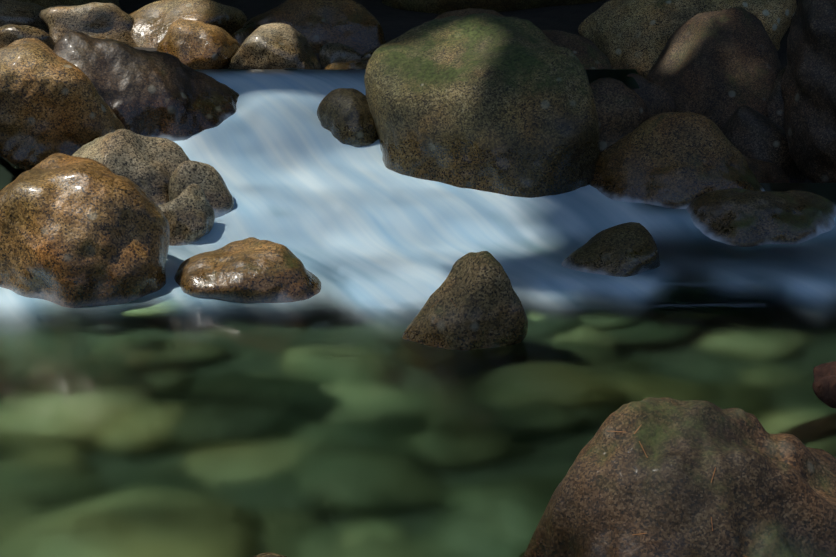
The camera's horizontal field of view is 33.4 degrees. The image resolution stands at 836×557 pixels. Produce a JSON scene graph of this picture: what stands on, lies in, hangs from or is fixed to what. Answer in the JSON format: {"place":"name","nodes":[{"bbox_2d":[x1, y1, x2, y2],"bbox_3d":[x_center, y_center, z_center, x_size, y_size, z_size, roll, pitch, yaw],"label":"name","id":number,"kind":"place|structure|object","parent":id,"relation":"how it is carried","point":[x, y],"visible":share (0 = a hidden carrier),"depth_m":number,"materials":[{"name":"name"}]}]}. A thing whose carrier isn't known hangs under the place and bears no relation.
{"place":"outdoors","nodes":[
{"label":"outdoors","id":0,"kind":"place"},
{"bbox_2d":[0,69,835,556],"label":"stream water","id":1,"kind":"structure","parent":0,"point":[336,415],"depth_m":4.36,"materials":[{"name":"green liquid"}]},
{"bbox_2d":[254,552,286,556],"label":"rock","id":2,"kind":"object","parent":1,"relation":"on","point":[267,554],"visible":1,"depth_m":2.54,"materials":[{"name":"stone"}]},
{"bbox_2d":[781,0,835,182],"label":"rock wall","id":3,"kind":"structure","parent":1,"relation":"on","point":[808,87],"depth_m":6.51,"materials":[{"name":"stone"}]},
{"bbox_2d":[812,361,835,407],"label":"rock","id":4,"kind":"object","parent":1,"relation":"on","point":[824,386],"visible":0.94,"depth_m":3.89,"materials":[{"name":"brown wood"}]},
{"bbox_2d":[45,0,812,182],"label":"terrain","id":5,"kind":"structure","parent":0,"point":[394,23],"depth_m":11.58,"materials":[{"name":"soil"}]},
{"bbox_2d":[0,0,48,30],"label":"rock","id":6,"kind":"object","parent":5,"relation":"on","point":[14,12],"visible":0.46,"depth_m":9.92,"materials":[{"name":"stone"}]},
{"bbox_2d":[0,24,54,49],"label":"rock","id":7,"kind":"object","parent":5,"relation":"on","point":[10,33],"visible":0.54,"depth_m":9.16,"materials":[{"name":"stone"}]},
{"bbox_2d":[0,38,125,170],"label":"rock","id":8,"kind":"object","parent":5,"relation":"on","point":[52,102],"visible":0.75,"depth_m":6.23,"materials":[{"name":"stone"}]},
{"bbox_2d":[0,153,169,307],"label":"rock","id":9,"kind":"object","parent":5,"relation":"on","point":[77,232],"visible":0.65,"depth_m":5.09,"materials":[{"name":"stone"}]},
{"bbox_2d":[39,2,137,46],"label":"rock","id":10,"kind":"object","parent":5,"relation":"on","point":[98,20],"visible":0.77,"depth_m":9.49,"materials":[{"name":"stone"}]},
{"bbox_2d":[72,129,189,204],"bbox_3d":[-1.226,-0.302,6.103,0.728,0.695,0.482,0,13,-1],"label":"long rock","id":11,"kind":"object","parent":5,"relation":"on","point":[147,165],"visible":0.21,"depth_m":6.01,"materials":[{"name":"stone"}]},
{"bbox_2d":[53,31,238,140],"bbox_3d":[-1.431,-0.660,7.023,1.405,1.183,1.018,0,13,-1],"label":"rock","id":12,"kind":"object","parent":5,"relation":"on","point":[171,97],"visible":0.38,"depth_m":6.58,"materials":[{"name":"stone"}]},
{"bbox_2d":[129,0,247,47],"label":"rock","id":13,"kind":"object","parent":5,"relation":"on","point":[154,21],"visible":0.44,"depth_m":9.54,"materials":[{"name":"stone"}]},
{"bbox_2d":[157,19,239,69],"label":"rock","id":14,"kind":"object","parent":5,"relation":"on","point":[196,45],"visible":0.42,"depth_m":8.13,"materials":[{"name":"stone"}]},
{"bbox_2d":[168,160,233,217],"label":"rock","id":15,"kind":"object","parent":5,"relation":"on","point":[208,179],"visible":0.4,"depth_m":5.94,"materials":[{"name":"stone"}]},
{"bbox_2d":[174,237,320,302],"bbox_3d":[-0.536,0.046,5.351,0.814,0.391,0.525,-5,14,-22],"label":"rock","id":16,"kind":"object","parent":5,"relation":"on","point":[251,270],"visible":0.5,"depth_m":5.14,"materials":[{"name":"stone"}]},
{"bbox_2d":[226,23,320,69],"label":"rock","id":17,"kind":"object","parent":5,"relation":"on","point":[275,46],"visible":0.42,"depth_m":8.07,"materials":[{"name":"stone"}]},
{"bbox_2d":[16,0,599,13],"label":"upstream rocks","id":18,"kind":"object","parent":5,"relation":"on","point":[435,6],"visible":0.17,"depth_m":11.81,"materials":[{"name":"stone"}]},
{"bbox_2d":[232,0,386,54],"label":"rock","id":19,"kind":"object","parent":5,"relation":"on","point":[352,24],"visible":0.35,"depth_m":9.19,"materials":[{"name":"stone"}]},
{"bbox_2d":[319,42,361,66],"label":"rock","id":20,"kind":"object","parent":5,"relation":"on","point":[330,53],"visible":0.6,"depth_m":8.45,"materials":[{"name":"stone"}]},
{"bbox_2d":[324,59,368,69],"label":"rock","id":21,"kind":"object","parent":5,"relation":"on","point":[356,64],"depth_m":8.00,"materials":[{"name":"stone"}]},
{"bbox_2d":[317,88,378,146],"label":"dark rock","id":22,"kind":"object","parent":5,"relation":"on","point":[344,115],"visible":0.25,"depth_m":6.52,"materials":[{"name":"stone"}]},
{"bbox_2d":[361,47,378,59],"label":"rock","id":23,"kind":"object","parent":5,"relation":"on","point":[367,55],"visible":0.19,"depth_m":8.46,"materials":[{"name":"stone"}]},
{"bbox_2d":[423,8,503,23],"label":"rock","id":24,"kind":"object","parent":5,"relation":"on","point":[463,12],"visible":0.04,"depth_m":8.97,"materials":[{"name":"stone"}]},
{"bbox_2d":[364,13,599,197],"bbox_3d":[0.401,-0.685,6.662,1.132,1.142,1.146,5,14,22],"label":"boulder","id":25,"kind":"object","parent":5,"relation":"on","point":[488,102],"visible":0.69,"depth_m":6.17,"materials":[{"name":"stone"}]},
{"bbox_2d":[542,30,611,68],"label":"rock","id":26,"kind":"object","parent":5,"relation":"on","point":[589,54],"visible":0.23,"depth_m":8.25,"materials":[{"name":"stone"}]},
{"bbox_2d":[590,77,653,153],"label":"rock","id":27,"kind":"object","parent":5,"relation":"on","point":[622,109],"visible":0.19,"depth_m":6.25,"materials":[{"name":"stone"}]},
{"bbox_2d":[627,73,677,115],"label":"rock","id":28,"kind":"object","parent":5,"relation":"on","point":[657,99],"visible":0.12,"depth_m":7.39,"materials":[{"name":"stone"}]},
{"bbox_2d":[590,112,763,208],"bbox_3d":[1.135,-0.432,6.259,0.885,0.637,0.587,0,13,-1],"label":"long rock","id":29,"kind":"object","parent":5,"relation":"on","point":[678,160],"visible":0.48,"depth_m":6.10,"materials":[{"name":"stone"}]},
{"bbox_2d":[743,155,789,182],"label":"rock","id":30,"kind":"object","parent":29,"relation":"on","point":[765,172],"visible":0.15,"depth_m":6.56,"materials":[{"name":"stone"}]},
{"bbox_2d":[578,0,796,78],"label":"rock slab","id":31,"kind":"object","parent":5,"relation":"on","point":[629,34],"visible":0.42,"depth_m":9.57,"materials":[{"name":"stone"}]},
{"bbox_2d":[646,7,780,129],"bbox_3d":[1.654,-0.986,7.836,0.928,1.061,0.749,0,13,-1],"label":"rock","id":32,"kind":"object","parent":5,"relation":"on","point":[718,68],"visible":0.38,"depth_m":7.61,"materials":[{"name":"stone"}]},
{"bbox_2d":[686,188,835,246],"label":"rock","id":33,"kind":"object","parent":5,"relation":"on","point":[740,217],"visible":0.5,"depth_m":5.84,"materials":[{"name":"stone"}]},
{"bbox_2d":[721,105,805,182],"bbox_3d":[1.692,-0.658,7.053,0.568,0.441,0.445,0,13,-1],"label":"rock","id":34,"kind":"object","parent":5,"relation":"on","point":[748,131],"visible":0.56,"depth_m":6.94,"materials":[{"name":"stone"}]},
{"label":"bed cobbles","id":35,"kind":"object","parent":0,"visible":0},
{"bbox_2d":[158,184,214,245],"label":"long rock","id":36,"kind":"object","parent":35,"relation":"on","point":[188,213],"visible":0.46,"depth_m":5.74,"materials":[{"name":"stone"}]},
{"bbox_2d":[402,251,527,350],"bbox_3d":[0.141,0.158,4.699,0.455,0.526,0.390,0,13,-1],"label":"rock","id":37,"kind":"object","parent":35,"relation":"on","point":[486,310],"visible":0.54,"depth_m":4.58,"materials":[{"name":"stone"}]},
{"bbox_2d":[561,222,659,276],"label":"rock","id":38,"kind":"object","parent":35,"relation":"on","point":[626,249],"visible":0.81,"depth_m":5.41,"materials":[{"name":"stone"}]},
{"bbox_2d":[523,397,835,556],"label":"rock","id":39,"kind":"object","parent":35,"relation":"on","point":[764,493],"visible":1,"depth_m":2.79,"materials":[{"name":"stone"}]},
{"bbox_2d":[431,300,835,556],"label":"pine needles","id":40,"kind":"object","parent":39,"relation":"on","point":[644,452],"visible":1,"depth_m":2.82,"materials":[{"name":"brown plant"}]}
]}

